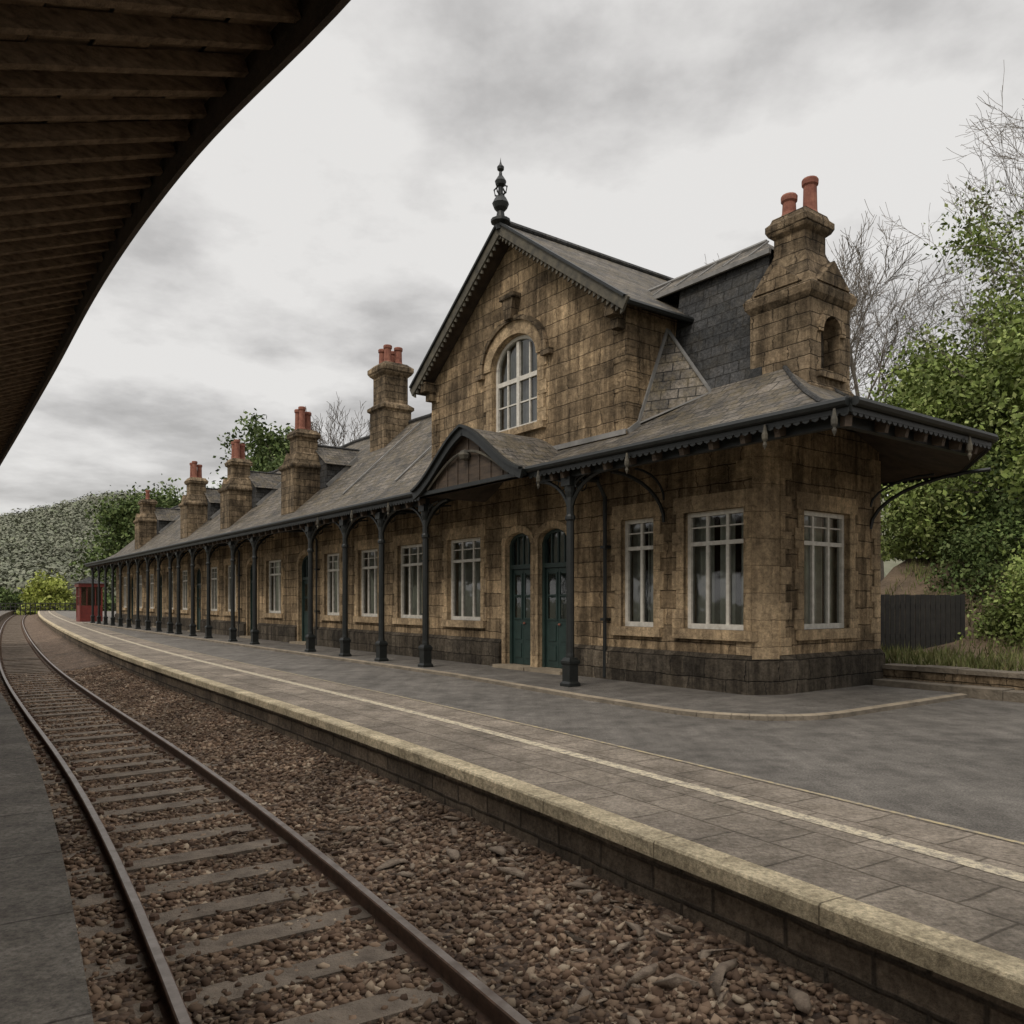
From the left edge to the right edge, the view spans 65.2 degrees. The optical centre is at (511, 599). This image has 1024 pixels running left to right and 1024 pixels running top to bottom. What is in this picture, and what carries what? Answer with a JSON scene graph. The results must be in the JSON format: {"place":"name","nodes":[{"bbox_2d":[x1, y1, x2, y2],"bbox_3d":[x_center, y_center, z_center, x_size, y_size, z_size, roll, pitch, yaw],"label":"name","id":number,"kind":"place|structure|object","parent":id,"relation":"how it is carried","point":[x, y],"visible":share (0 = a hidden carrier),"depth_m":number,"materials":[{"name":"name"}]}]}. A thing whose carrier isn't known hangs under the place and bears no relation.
{"place":"outdoors","nodes":[
{"label":"outdoors","id":0,"kind":"place"},
{"bbox_2d":[0,611,93,1023],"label":"platform","id":1,"kind":"structure","parent":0,"point":[42,977],"depth_m":4.16,"materials":[{"name":"concrete"}]},
{"bbox_2d":[0,0,350,465],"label":"platform canopy","id":2,"kind":"object","parent":1,"relation":"on","point":[117,117],"visible":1,"depth_m":3.84,"materials":[{"name":"paint"}]},
{"bbox_2d":[0,0,1023,514],"label":"sky","id":3,"kind":"structure","parent":0,"point":[343,213],"materials":[{"name":"grey"}]},
{"bbox_2d":[38,611,1023,1023],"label":"station platform","id":4,"kind":"structure","parent":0,"point":[874,859],"depth_m":6.72,"materials":[{"name":"stone"}]},
{"bbox_2d":[73,577,103,621],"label":"platform kiosk","id":5,"kind":"object","parent":4,"relation":"on","point":[83,598],"visible":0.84,"depth_m":59.63,"materials":[{"name":"red paint"}]},
{"bbox_2d":[116,245,878,666],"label":"masonry walls","id":6,"kind":"structure","parent":4,"relation":"on","point":[580,375],"depth_m":16.23,"materials":[{"name":"stone"}]},
{"bbox_2d":[132,528,565,667],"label":"doors","id":7,"kind":"structure","parent":6,"relation":"attached to","point":[553,616],"depth_m":17.90,"materials":[{"name":"green paint"}]},
{"bbox_2d":[214,475,610,676],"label":"rainwater pipes","id":8,"kind":"object","parent":6,"relation":"attached to","point":[604,547],"visible":0.59,"depth_m":15.52,"materials":[{"name":"metal"}]},
{"bbox_2d":[106,221,851,558],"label":"slate roofs","id":9,"kind":"structure","parent":6,"relation":"on","point":[702,375],"depth_m":15.61,"materials":[{"name":"stone"}]},
{"bbox_2d":[133,490,157,549],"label":"ridge chimney stack","id":10,"kind":"object","parent":9,"relation":"on","point":[145,521],"visible":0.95,"depth_m":49.36,"materials":[{"name":"stone"}]},
{"bbox_2d":[178,461,208,538],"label":"ridge chimney stack","id":11,"kind":"object","parent":9,"relation":"on","point":[193,505],"visible":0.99,"depth_m":40.64,"materials":[{"name":"stone"}]},
{"bbox_2d":[218,439,252,529],"bbox_3d":[-12.169,-5.095,35.615,1.400,3.990,1.400,0,0,-37],"label":"ridge chimney stack","id":12,"kind":"object","parent":9,"relation":"on","point":[235,490],"visible":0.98,"depth_m":35.18,"materials":[{"name":"stone"}]},
{"bbox_2d":[278,406,320,514],"bbox_3d":[-7.707,-5.095,29.586,1.400,3.990,1.400,0,0,-37],"label":"ridge chimney stack","id":13,"kind":"object","parent":9,"relation":"on","point":[299,468],"visible":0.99,"depth_m":29.16,"materials":[{"name":"stone"}]},
{"bbox_2d":[367,344,413,451],"bbox_3d":[-4.426,-6.940,29.153,1.260,4.480,1.260,0,0,-37],"label":"tall chimney","id":14,"kind":"object","parent":9,"relation":"on","point":[390,410],"visible":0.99,"depth_m":28.76,"materials":[{"name":"stone"}]},
{"bbox_2d":[491,158,509,230],"bbox_3d":[-0.255,-9.060,17.834,0.440,1.620,0.440,0,0,-36],"label":"roof finial","id":15,"kind":"object","parent":9,"relation":"on","point":[500,203],"visible":0.98,"depth_m":17.75,"materials":[{"name":"paint"}]},
{"bbox_2d":[409,222,629,402],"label":"bargeboards","id":16,"kind":"object","parent":9,"relation":"attached to","point":[615,305],"visible":1,"depth_m":17.28,"materials":[{"name":"paint"}]},
{"bbox_2d":[743,175,856,429],"bbox_3d":[5.110,-5.230,14.216,1.380,4.460,1.380,0,0,-37],"label":"end chimney","id":17,"kind":"object","parent":9,"relation":"on","point":[799,304],"visible":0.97,"depth_m":13.85,"materials":[{"name":"stone"}]},
{"bbox_2d":[124,335,843,629],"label":"window frames","id":18,"kind":"structure","parent":6,"relation":"in","point":[728,542],"depth_m":17.58,"materials":[{"name":"white wood"}]},
{"bbox_2d":[122,291,880,674],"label":"stone dressings","id":19,"kind":"structure","parent":6,"relation":"attached to","point":[624,361],"depth_m":15.27,"materials":[{"name":"stone"}]},
{"bbox_2d":[216,339,835,624],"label":"window panes","id":20,"kind":"object","parent":6,"relation":"attached to","point":[699,582],"visible":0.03,"depth_m":15.36,"materials":[{"name":"clear glass"}]},
{"bbox_2d":[272,340,823,624],"bbox_3d":[-10.059,-2.450,35.000,2.700,7.900,51.700,0,0,-37],"label":"interior lining","id":21,"kind":"object","parent":6,"relation":"attached to","point":[738,576],"depth_m":14.60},
{"bbox_2d":[115,613,884,694],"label":"plinth","id":22,"kind":"structure","parent":4,"relation":"on","point":[782,675],"depth_m":14.50,"materials":[{"name":"stone"}]},
{"bbox_2d":[83,622,967,720],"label":"pavement","id":23,"kind":"structure","parent":4,"relation":"on","point":[848,701],"depth_m":13.09,"materials":[{"name":"grey stone"}]},
{"bbox_2d":[90,467,990,686],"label":"canopy columns","id":24,"kind":"structure","parent":23,"relation":"on","point":[570,661],"depth_m":21.66,"materials":[{"name":"black metal"}]},
{"bbox_2d":[88,239,984,567],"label":"canopy soffit","id":25,"kind":"structure","parent":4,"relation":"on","point":[904,453],"depth_m":13.96,"materials":[{"name":"black wood"}]},
{"bbox_2d":[410,424,596,501],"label":"canopy porch gable","id":26,"kind":"structure","parent":25,"relation":"attached to","point":[466,456],"depth_m":16.33,"materials":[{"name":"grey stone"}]},
{"bbox_2d":[84,395,998,567],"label":"fascia and gutter","id":27,"kind":"structure","parent":25,"relation":"attached to","point":[866,408],"depth_m":11.58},
{"bbox_2d":[316,408,972,528],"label":"fascia pendants","id":28,"kind":"object","parent":27,"relation":"attached to","point":[834,424],"visible":1,"depth_m":11.34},
{"bbox_2d":[879,594,964,651],"bbox_3d":[9.125,0.733,18.900,3.050,1.735,0.200,0,0,0],"label":"timber fence","id":29,"kind":"object","parent":4,"relation":"on","point":[923,620],"visible":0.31,"depth_m":18.80,"materials":[{"name":"grey wood"}]},
{"bbox_2d":[872,663,1023,702],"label":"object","id":30,"kind":"structure","parent":4,"relation":"on","point":[997,685],"depth_m":13.54,"materials":[{"name":"stone"}]},
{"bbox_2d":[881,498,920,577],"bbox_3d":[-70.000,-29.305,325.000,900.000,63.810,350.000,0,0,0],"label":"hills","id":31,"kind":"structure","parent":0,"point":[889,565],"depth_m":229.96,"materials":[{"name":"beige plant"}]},
{"bbox_2d":[0,490,885,604],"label":"distant woodland","id":32,"kind":"object","parent":31,"relation":"on","point":[39,538],"visible":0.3,"depth_m":231.80,"materials":[{"name":"green plant"}]},
{"bbox_2d":[881,537,1023,670],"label":"grass bank","id":33,"kind":"structure","parent":0,"point":[893,575],"depth_m":21.01,"materials":[{"name":"green plant"}]},
{"bbox_2d":[842,230,934,400],"bbox_3d":[13.959,-8.121,35.939,8.291,15.045,7.842,0,0,0],"label":"bare tree","id":34,"kind":"object","parent":33,"relation":"on","point":[873,342],"visible":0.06,"depth_m":34.30,"materials":[{"name":"brown plant"}]},
{"bbox_2d":[826,199,982,580],"bbox_3d":[14.514,-8.375,33.215,12.714,15.577,9.926,0,0,0],"label":"bare tree","id":35,"kind":"object","parent":33,"relation":"on","point":[861,303],"visible":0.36,"depth_m":31.56,"materials":[{"name":"grey plant"}]},
{"bbox_2d":[880,460,999,562],"bbox_3d":[12.274,-2.840,23.394,4.173,3.541,3.785,0,0,0],"label":"shrub","id":36,"kind":"object","parent":33,"relation":"on","point":[896,547],"visible":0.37,"depth_m":22.78,"materials":[{"name":"green plant"}]},
{"bbox_2d":[857,177,1023,426],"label":"broadleaf tree","id":37,"kind":"object","parent":33,"relation":"on","point":[984,241],"visible":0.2,"depth_m":27.56,"materials":[{"name":"green plant"}]},
{"bbox_2d":[865,310,1021,546],"bbox_3d":[14.202,-5.067,25.609,7.146,8.509,6.800,0,0,-18],"label":"broadleaf tree","id":38,"kind":"object","parent":33,"relation":"on","point":[930,394],"visible":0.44,"depth_m":24.71,"materials":[{"name":"green plant"}]},
{"bbox_2d":[873,77,1023,390],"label":"bare tree","id":39,"kind":"object","parent":33,"relation":"on","point":[993,190],"visible":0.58,"depth_m":25.17,"materials":[{"name":"grey plant"}]},
{"bbox_2d":[881,305,1023,574],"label":"broadleaf tree","id":40,"kind":"object","parent":33,"relation":"on","point":[1009,385],"visible":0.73,"depth_m":20.96,"materials":[{"name":"green plant"}]},
{"bbox_2d":[881,529,1023,670],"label":"grass tufts","id":41,"kind":"object","parent":33,"relation":"on","point":[921,655],"visible":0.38,"depth_m":16.63,"materials":[{"name":"green plant"}]},
{"bbox_2d":[915,487,1023,613],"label":"shrub","id":42,"kind":"object","parent":33,"relation":"on","point":[967,551],"visible":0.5,"depth_m":20.29,"materials":[{"name":"green plant"}]},
{"bbox_2d":[923,437,1023,565],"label":"shrub","id":43,"kind":"object","parent":33,"relation":"on","point":[982,502],"visible":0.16,"depth_m":21.87,"materials":[{"name":"green plant"}]},
{"bbox_2d":[942,193,1023,489],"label":"broadleaf tree","id":44,"kind":"object","parent":33,"relation":"on","point":[987,317],"visible":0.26,"depth_m":23.45,"materials":[{"name":"green plant"}]},
{"bbox_2d":[958,536,1023,649],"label":"shrub","id":45,"kind":"object","parent":33,"relation":"on","point":[1010,616],"visible":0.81,"depth_m":17.97,"materials":[{"name":"green plant"}]},
{"label":"ground","id":46,"kind":"structure","parent":0,"visible":0},
{"bbox_2d":[0,586,23,613],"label":"shrub","id":47,"kind":"object","parent":46,"relation":"on","point":[7,596],"visible":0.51,"depth_m":123.56,"materials":[{"name":"green plant"}]},
{"bbox_2d":[16,569,75,614],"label":"shrub","id":48,"kind":"object","parent":46,"relation":"on","point":[50,590],"visible":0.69,"depth_m":120.32,"materials":[{"name":"green plant"}]},
{"bbox_2d":[0,603,115,614],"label":"lineside fence","id":49,"kind":"object","parent":46,"relation":"on","point":[25,610],"visible":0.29,"depth_m":116.44,"materials":[{"name":"brown wood"}]},
{"bbox_2d":[68,588,115,610],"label":"shrub","id":50,"kind":"object","parent":46,"relation":"on","point":[108,601],"visible":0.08,"depth_m":116.68,"materials":[{"name":"green plant"}]},
{"bbox_2d":[68,474,186,596],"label":"broadleaf tree","id":51,"kind":"object","parent":46,"relation":"on","point":[120,526],"visible":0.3,"depth_m":71.33,"materials":[{"name":"green plant"}]},
{"bbox_2d":[208,408,293,488],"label":"broadleaf tree","id":52,"kind":"object","parent":46,"relation":"on","point":[260,460],"visible":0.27,"depth_m":50.64,"materials":[{"name":"green plant"}]},
{"bbox_2d":[265,392,369,467],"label":"bare tree","id":53,"kind":"object","parent":46,"relation":"on","point":[330,434],"visible":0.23,"depth_m":53.65,"materials":[{"name":"brown plant"}]},
{"bbox_2d":[0,614,908,1023],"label":"railway track","id":54,"kind":"structure","parent":46,"relation":"on","point":[222,866],"depth_m":5.79,"materials":[{"name":"brown gravel"}]}
]}

